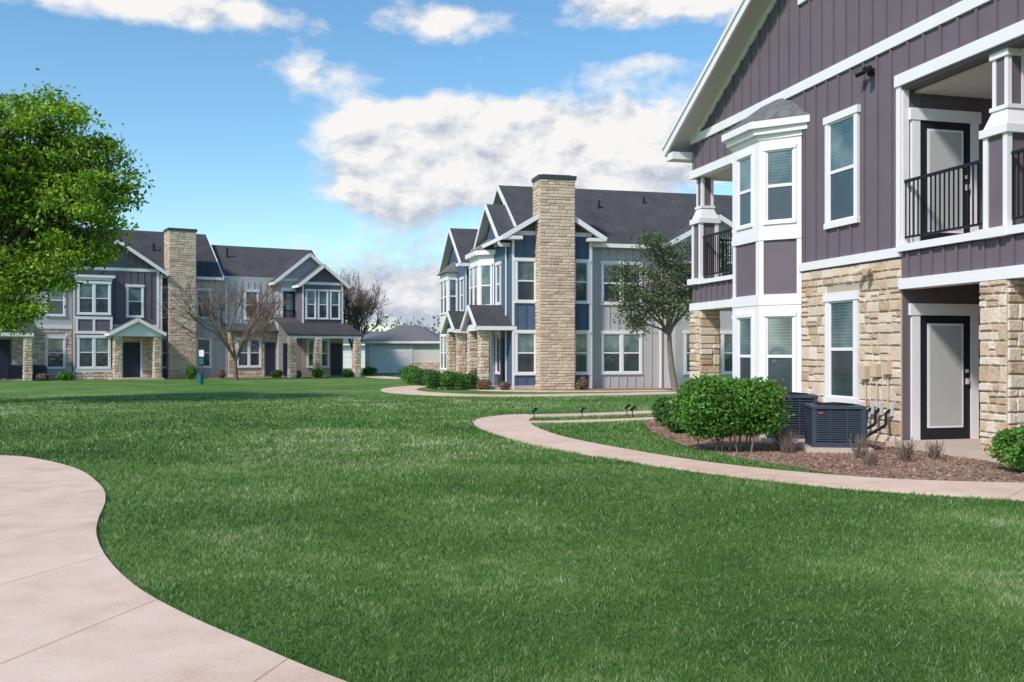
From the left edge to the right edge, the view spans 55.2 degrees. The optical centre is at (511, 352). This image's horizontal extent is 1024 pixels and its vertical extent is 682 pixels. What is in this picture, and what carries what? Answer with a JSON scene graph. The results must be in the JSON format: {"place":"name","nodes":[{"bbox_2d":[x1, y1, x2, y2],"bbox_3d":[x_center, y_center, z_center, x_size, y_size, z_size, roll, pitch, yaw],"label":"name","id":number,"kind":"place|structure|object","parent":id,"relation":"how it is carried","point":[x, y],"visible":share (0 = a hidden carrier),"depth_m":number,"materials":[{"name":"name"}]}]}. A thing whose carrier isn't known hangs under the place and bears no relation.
{"place":"outdoors","nodes":[
{"label":"outdoors","id":0,"kind":"place"},
{"bbox_2d":[7,298,337,366],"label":"window screen","id":1,"kind":"object","parent":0,"point":[55,359],"depth_m":57.95,"materials":[{"name":"grey"}]},
{"bbox_2d":[0,455,346,681],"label":"concrete path","id":2,"kind":"structure","parent":0,"point":[76,605],"depth_m":5.85,"materials":[{"name":"concrete"}]},
{"bbox_2d":[8,283,338,366],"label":"window sash","id":3,"kind":"object","parent":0,"point":[163,316],"depth_m":58.99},
{"bbox_2d":[1,284,338,352],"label":"window glass","id":4,"kind":"object","parent":3,"relation":"in","point":[55,345],"visible":0.8,"depth_m":59.06,"materials":[{"name":"glass"}]},
{"bbox_2d":[1,333,361,338],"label":"porch beam","id":5,"kind":"structure","parent":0,"point":[350,337],"depth_m":61.02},
{"bbox_2d":[22,336,360,380],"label":"stone column","id":6,"kind":"structure","parent":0,"point":[291,358],"depth_m":58.03,"materials":[{"name":"stone"}]},
{"bbox_2d":[0,317,363,335],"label":"porch roof","id":7,"kind":"structure","parent":6,"relation":"on","point":[292,326],"depth_m":62.74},
{"bbox_2d":[74,266,342,334],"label":"gable band","id":8,"kind":"object","parent":7,"relation":"on","point":[156,270],"visible":0.61,"depth_m":58.90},
{"bbox_2d":[79,243,340,282],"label":"gable wall","id":9,"kind":"structure","parent":0,"point":[134,259],"depth_m":59.27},
{"bbox_2d":[284,257,316,278],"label":"gable wall","id":10,"kind":"structure","parent":0,"point":[302,269],"depth_m":64.40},
{"bbox_2d":[343,331,383,367],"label":"garage","id":11,"kind":"structure","parent":0,"point":[347,357],"depth_m":98.48,"materials":[{"name":"paint"}]},
{"bbox_2d":[343,347,364,367],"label":"garage door","id":12,"kind":"structure","parent":11,"relation":"in","point":[347,362],"depth_m":98.48,"materials":[{"name":"white paint"}]},
{"bbox_2d":[0,0,739,332],"label":"sky","id":13,"kind":"structure","parent":0,"point":[355,134],"materials":[{"name":"blue"}]},
{"bbox_2d":[362,325,439,372],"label":"garage","id":14,"kind":"structure","parent":0,"point":[394,349],"depth_m":75.81,"materials":[{"name":"paint"}]},
{"bbox_2d":[371,345,410,372],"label":"garage door","id":15,"kind":"structure","parent":14,"relation":"in","point":[385,358],"depth_m":75.84,"materials":[{"name":"white paint"}]},
{"bbox_2d":[446,330,489,379],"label":"stone column","id":16,"kind":"structure","parent":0,"point":[480,335],"depth_m":44.14,"materials":[{"name":"stone"}]},
{"bbox_2d":[0,368,1023,681],"bbox_3d":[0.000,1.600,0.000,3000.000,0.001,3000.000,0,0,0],"label":"ground","id":17,"kind":"structure","parent":0,"point":[216,388],"depth_m":8.43,"materials":[{"name":"plant"}]},
{"bbox_2d":[0,68,154,336],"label":"oak tree","id":18,"kind":"object","parent":17,"relation":"on","point":[42,198],"visible":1,"depth_m":29.52,"materials":[{"name":"green plant"}]},
{"bbox_2d":[0,274,295,379],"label":"wall","id":19,"kind":"structure","parent":17,"relation":"on","point":[216,350],"depth_m":62.47,"materials":[{"name":"grey"}]},
{"bbox_2d":[26,227,324,332],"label":"roof","id":20,"kind":"structure","parent":19,"relation":"on","point":[274,263],"depth_m":64.64,"materials":[{"name":"tile"}]},
{"bbox_2d":[13,280,340,368],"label":"window frame","id":21,"kind":"object","parent":19,"relation":"attached to","point":[127,316],"visible":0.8,"depth_m":59.26,"materials":[{"name":"plastic"}]},
{"bbox_2d":[160,274,226,376],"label":"downspout","id":22,"kind":"object","parent":19,"relation":"attached to","point":[225,319],"visible":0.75,"depth_m":62.63,"materials":[{"name":"white paint"}]},
{"bbox_2d":[68,235,350,335],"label":"rake board","id":23,"kind":"object","parent":19,"relation":"attached to","point":[282,276],"visible":0.76,"depth_m":62.71,"materials":[{"name":"white paint"}]},
{"bbox_2d":[196,258,317,374],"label":"battens","id":24,"kind":"object","parent":19,"relation":"attached to","point":[241,304],"visible":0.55,"depth_m":63.17,"materials":[{"name":"grey"}]},
{"bbox_2d":[0,375,389,380],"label":"mulch bed","id":25,"kind":"object","parent":17,"relation":"on","point":[217,377],"visible":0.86,"depth_m":62.15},
{"bbox_2d":[3,365,22,380],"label":"air conditioner unit","id":26,"kind":"object","parent":25,"relation":"on","point":[13,372],"visible":1,"depth_m":55.34,"materials":[{"name":"metal"}]},
{"bbox_2d":[75,280,111,379],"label":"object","id":27,"kind":"object","parent":25,"relation":"on","point":[87,324],"visible":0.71,"depth_m":57.52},
{"bbox_2d":[75,277,112,371],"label":"bay trim","id":28,"kind":"structure","parent":27,"relation":"attached to","point":[93,331],"depth_m":57.54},
{"bbox_2d":[12,329,276,379],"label":"stone veneer","id":29,"kind":"object","parent":25,"relation":"on","point":[37,359],"visible":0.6,"depth_m":58.04,"materials":[{"name":"stone"}]},
{"bbox_2d":[0,339,341,378],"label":"entry door","id":30,"kind":"structure","parent":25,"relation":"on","point":[131,359],"depth_m":59.24,"materials":[{"name":"wood"}]},
{"bbox_2d":[164,230,196,377],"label":"chimney","id":31,"kind":"object","parent":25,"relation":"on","point":[174,367],"depth_m":60.45,"materials":[{"name":"stone"}]},
{"bbox_2d":[227,332,342,376],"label":"stone wall","id":32,"kind":"structure","parent":25,"relation":"on","point":[306,372],"depth_m":63.28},
{"bbox_2d":[339,269,393,348],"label":"bare tree","id":33,"kind":"object","parent":25,"relation":"on","point":[361,305],"visible":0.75,"depth_m":67.89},
{"bbox_2d":[72,269,340,378],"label":"wall","id":34,"kind":"structure","parent":17,"relation":"on","point":[120,319],"depth_m":59.62,"materials":[{"name":"grey"}]},
{"bbox_2d":[73,269,342,379],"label":"corner board","id":35,"kind":"object","parent":34,"relation":"attached to","point":[158,314],"visible":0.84,"depth_m":59.82,"materials":[{"name":"white paint"}]},
{"bbox_2d":[106,245,340,323],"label":"battens","id":36,"kind":"object","parent":34,"relation":"attached to","point":[150,285],"visible":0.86,"depth_m":59.30,"materials":[{"name":"purple"}]},
{"bbox_2d":[152,265,293,379],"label":"bare tree","id":37,"kind":"object","parent":17,"relation":"on","point":[257,315],"visible":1,"depth_m":57.34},
{"bbox_2d":[457,235,591,388],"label":"wall","id":38,"kind":"structure","parent":17,"relation":"on","point":[499,254],"depth_m":42.59,"materials":[{"name":"blue"}]},
{"bbox_2d":[470,255,493,384],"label":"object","id":39,"kind":"object","parent":38,"relation":"attached to","point":[481,259],"visible":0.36,"depth_m":45.09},
{"bbox_2d":[498,339,503,385],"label":"entry door","id":40,"kind":"structure","parent":38,"relation":"attached to","point":[501,377],"depth_m":43.37,"materials":[{"name":"paint"}]},
{"bbox_2d":[447,202,587,328],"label":"gable wall","id":41,"kind":"structure","parent":38,"relation":"on","point":[530,227],"depth_m":42.78,"materials":[{"name":"blue"}]},
{"bbox_2d":[448,224,587,384],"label":"battens","id":42,"kind":"object","parent":41,"relation":"attached to","point":[452,256],"visible":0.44,"depth_m":42.71,"materials":[{"name":"blue"}]},
{"bbox_2d":[440,192,731,332],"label":"soffit","id":43,"kind":"structure","parent":41,"relation":"attached to","point":[484,228],"depth_m":46.88,"materials":[{"name":"paint"}]},
{"bbox_2d":[446,231,731,331],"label":"gable band","id":44,"kind":"object","parent":41,"relation":"attached to","point":[577,234],"visible":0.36,"depth_m":42.77,"materials":[{"name":"white paint"}]},
{"bbox_2d":[448,185,731,328],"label":"roof","id":45,"kind":"structure","parent":41,"relation":"on","point":[619,212],"depth_m":46.09,"materials":[{"name":"tile"}]},
{"bbox_2d":[438,185,731,333],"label":"rake board","id":46,"kind":"object","parent":45,"relation":"attached to","point":[586,227],"visible":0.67,"depth_m":43.28,"materials":[{"name":"white paint"}]},
{"bbox_2d":[465,240,591,389],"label":"corner board","id":47,"kind":"object","parent":38,"relation":"attached to","point":[590,313],"visible":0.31,"depth_m":42.74,"materials":[{"name":"white paint"}]},
{"bbox_2d":[442,235,666,333],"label":"fascia","id":48,"kind":"structure","parent":38,"relation":"attached to","point":[503,244],"depth_m":43.06,"materials":[{"name":"white paint"}]},
{"bbox_2d":[439,257,731,374],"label":"window frame","id":49,"kind":"object","parent":38,"relation":"attached to","point":[602,333],"visible":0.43,"depth_m":43.53,"materials":[{"name":"plastic"}]},
{"bbox_2d":[441,281,731,371],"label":"window screen","id":50,"kind":"object","parent":49,"relation":"attached to","point":[526,361],"depth_m":43.60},
{"bbox_2d":[441,261,731,372],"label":"window sash","id":51,"kind":"object","parent":49,"relation":"in","point":[575,333],"depth_m":43.63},
{"bbox_2d":[441,262,731,351],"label":"window glass","id":52,"kind":"object","parent":51,"relation":"in","point":[526,341],"visible":0.62,"depth_m":43.60,"materials":[{"name":"glass"}]},
{"bbox_2d":[437,386,670,389],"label":"mulch bed","id":53,"kind":"object","parent":17,"relation":"on","point":[594,388],"visible":0.3,"depth_m":42.01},
{"bbox_2d":[439,370,462,389],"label":"garden shrub","id":54,"kind":"object","parent":53,"relation":"on","point":[447,380],"visible":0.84,"depth_m":41.90,"materials":[{"name":"green plant"}]},
{"bbox_2d":[455,372,478,389],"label":"garden shrub","id":55,"kind":"object","parent":53,"relation":"on","point":[466,381],"visible":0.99,"depth_m":41.54,"materials":[{"name":"green plant"}]},
{"bbox_2d":[533,178,574,389],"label":"chimney","id":56,"kind":"object","parent":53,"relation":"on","point":[558,370],"depth_m":41.82,"materials":[{"name":"stone"}]},
{"bbox_2d":[593,243,731,387],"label":"wall","id":57,"kind":"structure","parent":17,"relation":"on","point":[677,334],"depth_m":43.64,"materials":[{"name":"grey"}]},
{"bbox_2d":[600,247,651,385],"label":"battens","id":58,"kind":"object","parent":57,"relation":"attached to","point":[626,321],"visible":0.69,"depth_m":43.70,"materials":[{"name":"grey"}]},
{"bbox_2d":[592,247,661,387],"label":"downspout","id":59,"kind":"object","parent":57,"relation":"attached to","point":[660,358],"visible":0.43,"depth_m":44.10,"materials":[{"name":"white paint"}]},
{"bbox_2d":[601,226,732,391],"bbox_3d":[6.542,-1.690,39.249,6.275,6.629,4.228,0,0,0],"label":"live oak tree","id":60,"kind":"object","parent":17,"relation":"on","point":[678,272],"visible":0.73,"depth_m":38.86,"materials":[{"name":"green plant"}]},
{"bbox_2d":[644,419,1023,482],"bbox_3d":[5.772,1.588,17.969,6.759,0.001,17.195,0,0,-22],"label":"mulch bed","id":61,"kind":"object","parent":17,"relation":"on","point":[901,472],"visible":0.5,"depth_m":14.01,"materials":[{"name":"wood"}]},
{"bbox_2d":[651,395,675,424],"bbox_3d":[3.520,1.263,21.192,1.068,0.710,0.995,0,0,0],"label":"clipped shrub","id":62,"kind":"object","parent":61,"relation":"on","point":[659,403],"visible":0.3,"depth_m":21.04,"materials":[{"name":"green plant"}]},
{"bbox_2d":[661,400,685,432],"bbox_3d":[3.451,1.263,19.375,1.023,0.717,0.956,0,0,0],"label":"clipped shrub","id":63,"kind":"object","parent":61,"relation":"on","point":[668,422],"visible":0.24,"depth_m":19.24,"materials":[{"name":"green plant"}]},
{"bbox_2d":[669,373,794,452],"bbox_3d":[3.530,0.962,15.889,1.948,1.287,1.598,0,0,0],"label":"clipped shrub","id":64,"kind":"object","parent":61,"relation":"on","point":[708,406],"visible":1,"depth_m":15.46,"materials":[{"name":"green plant"}]},
{"bbox_2d":[731,130,802,392],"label":"bay trim","id":65,"kind":"structure","parent":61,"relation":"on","point":[760,302],"depth_m":20.33,"materials":[{"name":"wood"}]},
{"bbox_2d":[722,114,809,149],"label":"bay cornice","id":66,"kind":"structure","parent":65,"relation":"attached to","point":[741,134],"depth_m":20.13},
{"bbox_2d":[723,98,808,134],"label":"bay roof","id":67,"kind":"structure","parent":66,"relation":"on","point":[780,108],"depth_m":20.24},
{"bbox_2d":[736,238,796,296],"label":"wall panels","id":68,"kind":"object","parent":65,"relation":"attached to","point":[780,266],"visible":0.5,"depth_m":20.25,"materials":[{"name":"wood"}]},
{"bbox_2d":[736,104,860,403],"bbox_3d":[5.507,-1.780,20.005,0.629,5.520,4.488,0,0,-16],"label":"window frame","id":69,"kind":"object","parent":65,"relation":"attached to","point":[853,295],"visible":0.72,"depth_m":18.87,"materials":[{"name":"wood"}]},
{"bbox_2d":[739,114,852,397],"bbox_3d":[5.513,-1.751,20.040,0.557,5.303,4.268,0,0,-16],"label":"window sash","id":70,"kind":"object","parent":69,"relation":"in","point":[767,220],"depth_m":19.96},
{"bbox_2d":[740,117,852,354],"bbox_3d":[5.519,-2.160,20.040,0.523,4.415,4.198,0,0,-16],"label":"window glass","id":71,"kind":"object","parent":70,"relation":"in","point":[779,329],"visible":0.82,"depth_m":20.00,"materials":[{"name":"glass"}]},
{"bbox_2d":[740,168,852,395],"bbox_3d":[5.528,-1.276,20.051,0.598,4.281,4.194,0,0,-14],"label":"window screen","id":72,"kind":"object","parent":69,"relation":"attached to","point":[779,207],"depth_m":18.81,"materials":[{"name":"glass"}]},
{"bbox_2d":[775,428,800,452],"bbox_3d":[4.359,1.396,15.506,0.385,0.416,0.419,0,0,-7],"label":"dormant plant","id":73,"kind":"object","parent":61,"relation":"on","point":[788,446],"visible":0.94,"depth_m":15.45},
{"bbox_2d":[759,392,818,443],"bbox_3d":[5.000,1.153,17.600,1.060,0.895,1.060,0,0,12],"label":"air conditioner unit","id":74,"kind":"object","parent":61,"relation":"on","point":[796,402],"visible":0.45,"depth_m":17.18,"materials":[{"name":"metal"}]},
{"bbox_2d":[798,402,872,453],"bbox_3d":[5.250,1.203,15.950,1.020,0.795,1.020,0,0,9],"label":"air conditioner unit","id":75,"kind":"object","parent":61,"relation":"on","point":[830,427],"visible":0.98,"depth_m":15.57,"materials":[{"name":"metal"}]},
{"bbox_2d":[866,407,890,436],"bbox_3d":[5.922,1.243,17.303,1.441,0.571,0.648,0,0,13],"label":"refrigerant line","id":76,"kind":"object","parent":75,"relation":"attached to","point":[876,411],"visible":0.44,"depth_m":16.98,"materials":[{"name":"black metal"}]},
{"bbox_2d":[849,433,874,458],"bbox_3d":[5.210,1.405,14.596,0.403,0.399,0.383,0,0,0],"label":"dormant plant","id":77,"kind":"object","parent":61,"relation":"on","point":[857,452],"visible":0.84,"depth_m":14.57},
{"bbox_2d":[894,435,919,461],"bbox_3d":[5.764,1.413,14.285,0.359,0.383,0.379,0,0,0],"label":"dormant plant","id":78,"kind":"object","parent":61,"relation":"on","point":[906,456],"visible":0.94,"depth_m":14.27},
{"bbox_2d":[984,424,1023,470],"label":"clipped shrub","id":79,"kind":"object","parent":61,"relation":"on","point":[1009,448],"visible":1,"depth_m":12.90,"materials":[{"name":"green plant"}]},
{"bbox_2d":[802,259,901,442],"bbox_3d":[9.843,0.000,20.513,8.000,3.200,5.660,0,0,-14],"label":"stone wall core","id":80,"kind":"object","parent":17,"relation":"on","point":[851,286],"visible":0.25,"depth_m":17.69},
{"bbox_2d":[800,259,900,441],"bbox_3d":[6.252,-0.010,18.314,0.063,3.208,3.168,0,0,-14],"label":"stone veneer","id":81,"kind":"object","parent":80,"relation":"attached to","point":[818,389],"visible":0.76,"depth_m":17.61,"materials":[{"name":"stone"}]},
{"bbox_2d":[859,362,893,378],"bbox_3d":[6.452,0.320,17.369,0.130,0.320,0.830,0,0,-14],"label":"disconnect box","id":82,"kind":"object","parent":81,"relation":"attached to","point":[871,370],"visible":1,"depth_m":17.28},
{"bbox_2d":[802,90,991,272],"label":"siding wall","id":83,"kind":"structure","parent":80,"relation":"on","point":[928,101],"depth_m":17.63,"materials":[{"name":"wood"}]},
{"bbox_2d":[694,0,1018,302],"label":"battens","id":84,"kind":"object","parent":83,"relation":"attached to","point":[1013,238],"visible":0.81,"depth_m":17.81,"materials":[{"name":"purple"}]},
{"bbox_2d":[896,86,908,246],"bbox_3d":[6.708,-3.196,16.831,0.160,2.789,0.140,0,0,-14],"label":"corner board","id":85,"kind":"object","parent":83,"relation":"attached to","point":[902,135],"visible":0.79,"depth_m":16.77,"materials":[{"name":"white paint"}]},
{"bbox_2d":[908,107,980,439],"bbox_3d":[7.492,-1.345,16.957,1.420,5.690,0.085,0,0,-14],"label":"door trim","id":86,"kind":"structure","parent":83,"relation":"attached to","point":[917,310],"depth_m":16.87,"materials":[{"name":"wood"}]},
{"bbox_2d":[920,120,969,439],"bbox_3d":[7.487,-1.245,16.974,1.020,5.490,0.050,0,0,-14],"label":"door panel","id":87,"kind":"structure","parent":86,"relation":"in","point":[963,432],"depth_m":16.93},
{"bbox_2d":[927,129,962,427],"bbox_3d":[7.489,-1.275,16.968,0.720,5.150,0.062,0,0,-14],"label":"door glass frame","id":88,"kind":"object","parent":87,"relation":"in","point":[931,324],"visible":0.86,"depth_m":16.86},
{"bbox_2d":[930,131,961,425],"bbox_3d":[7.489,-1.275,16.966,0.640,5.070,0.066,0,0,-14],"label":"door glass","id":89,"kind":"object","parent":88,"relation":"in","point":[945,354],"visible":0.89,"depth_m":16.94,"materials":[{"name":"glass"}]},
{"bbox_2d":[902,284,979,439],"bbox_3d":[7.843,0.145,17.079,2.380,2.810,0.025,0,0,-14],"label":"wall lining","id":90,"kind":"object","parent":80,"relation":"attached to","point":[968,293],"depth_m":16.81,"materials":[{"name":"purple"}]},
{"bbox_2d":[689,279,1023,452],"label":"stone column","id":91,"kind":"structure","parent":17,"relation":"on","point":[993,373],"depth_m":14.57,"materials":[{"name":"stone"}]},
{"bbox_2d":[690,264,1023,310],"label":"porch beam","id":92,"kind":"structure","parent":91,"relation":"on","point":[961,278],"depth_m":15.59,"materials":[{"name":"white paint"}]},
{"bbox_2d":[687,47,1023,284],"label":"column trim","id":93,"kind":"structure","parent":92,"relation":"on","point":[1006,130],"depth_m":14.59,"materials":[{"name":"wood"}]},
{"bbox_2d":[690,20,1023,181],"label":"balcony beam","id":94,"kind":"structure","parent":93,"relation":"on","point":[990,41],"depth_m":15.63,"materials":[{"name":"white paint"}]},
{"bbox_2d":[703,148,1023,276],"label":"railing","id":95,"kind":"object","parent":93,"relation":"attached to","point":[962,167],"visible":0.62,"depth_m":15.91,"materials":[{"name":"black metal"}]},
{"bbox_2d":[706,48,1023,283],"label":"ceiling","id":96,"kind":"structure","parent":92,"relation":"on","point":[975,82],"depth_m":16.39,"materials":[{"name":"paint"}]},
{"bbox_2d":[692,234,1023,302],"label":"balcony floor","id":97,"kind":"structure","parent":96,"relation":"attached to","point":[976,256],"depth_m":15.54,"materials":[{"name":"wood"}]},
{"bbox_2d":[688,223,1023,285],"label":"balcony edge","id":98,"kind":"object","parent":97,"relation":"on","point":[1017,229],"visible":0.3,"depth_m":15.75,"materials":[{"name":"white paint"}]},
{"bbox_2d":[694,133,1023,277],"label":"column box","id":99,"kind":"object","parent":98,"relation":"on","point":[996,181],"visible":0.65,"depth_m":14.64,"materials":[{"name":"wood"}]},
{"bbox_2d":[692,108,1023,219],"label":"column flare","id":100,"kind":"object","parent":99,"relation":"on","point":[1007,115],"depth_m":14.60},
{"bbox_2d":[698,56,1020,205],"bbox_3d":[6.422,-4.090,18.678,0.290,0.820,12.790,0,0,-14],"label":"column post","id":101,"kind":"object","parent":100,"relation":"on","point":[1016,79],"depth_m":14.63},
{"bbox_2d":[886,438,1009,464],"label":"porch slab","id":102,"kind":"structure","parent":17,"relation":"on","point":[968,448],"depth_m":15.63,"materials":[{"name":"concrete"}]},
{"bbox_3d":[12.033,-1.450,11.959,8.000,6.100,2.800,0,0,-14],"label":"far wing wall","id":103,"kind":"object","parent":17,"relation":"on","visible":0},
{"bbox_2d":[692,0,1023,170],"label":"wall","id":104,"kind":"structure","parent":103,"relation":"on","point":[1005,16],"depth_m":16.55,"materials":[{"name":"purple"}]},
{"bbox_2d":[670,0,770,151],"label":"soffit","id":105,"kind":"structure","parent":104,"relation":"on","point":[750,20],"depth_m":22.82,"materials":[{"name":"paint"}]},
{"bbox_3d":[10.664,-7.496,18.215,9.550,4.512,16.800,0,0,-14],"label":"roof","id":106,"kind":"object","parent":105,"relation":"attached to","visible":0},
{"bbox_2d":[661,0,752,156],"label":"rake board","id":107,"kind":"object","parent":106,"relation":"attached to","point":[716,55],"visible":1,"depth_m":22.70,"materials":[{"name":"white paint"}]},
{"bbox_2d":[666,152,692,162],"bbox_3d":[4.419,-4.990,25.071,0.850,0.180,0.420,0,0,-14],"label":"eave return","id":108,"kind":"object","parent":107,"relation":"attached to","point":[683,157],"visible":0.64,"depth_m":24.88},
{"bbox_2d":[703,0,961,129],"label":"gable wall","id":109,"kind":"structure","parent":104,"relation":"on","point":[893,16],"depth_m":19.66,"materials":[{"name":"purple"}]},
{"bbox_2d":[694,0,776,134],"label":"frieze board","id":110,"kind":"object","parent":109,"relation":"attached to","point":[772,3],"visible":1,"depth_m":22.46,"materials":[{"name":"white paint"}]},
{"bbox_2d":[690,0,991,271],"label":"band","id":111,"kind":"object","parent":104,"relation":"attached to","point":[954,11],"visible":1,"depth_m":17.99,"materials":[{"name":"white paint"}]},
{"bbox_2d":[381,385,678,396],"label":"concrete path","id":112,"kind":"structure","parent":0,"point":[411,390],"depth_m":37.13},
{"bbox_2d":[457,388,671,391],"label":"concrete path","id":113,"kind":"structure","parent":0,"point":[569,390],"depth_m":40.57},
{"bbox_2d":[528,410,652,417],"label":"concrete path","id":114,"kind":"structure","parent":0,"point":[597,414],"depth_m":24.86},
{"bbox_2d":[530,417,655,423],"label":"concrete path","id":115,"kind":"structure","parent":0,"point":[597,420],"depth_m":22.72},
{"bbox_2d":[474,414,1023,500],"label":"concrete path","id":116,"kind":"structure","parent":0,"point":[520,427],"depth_m":12.92,"materials":[{"name":"concrete"}]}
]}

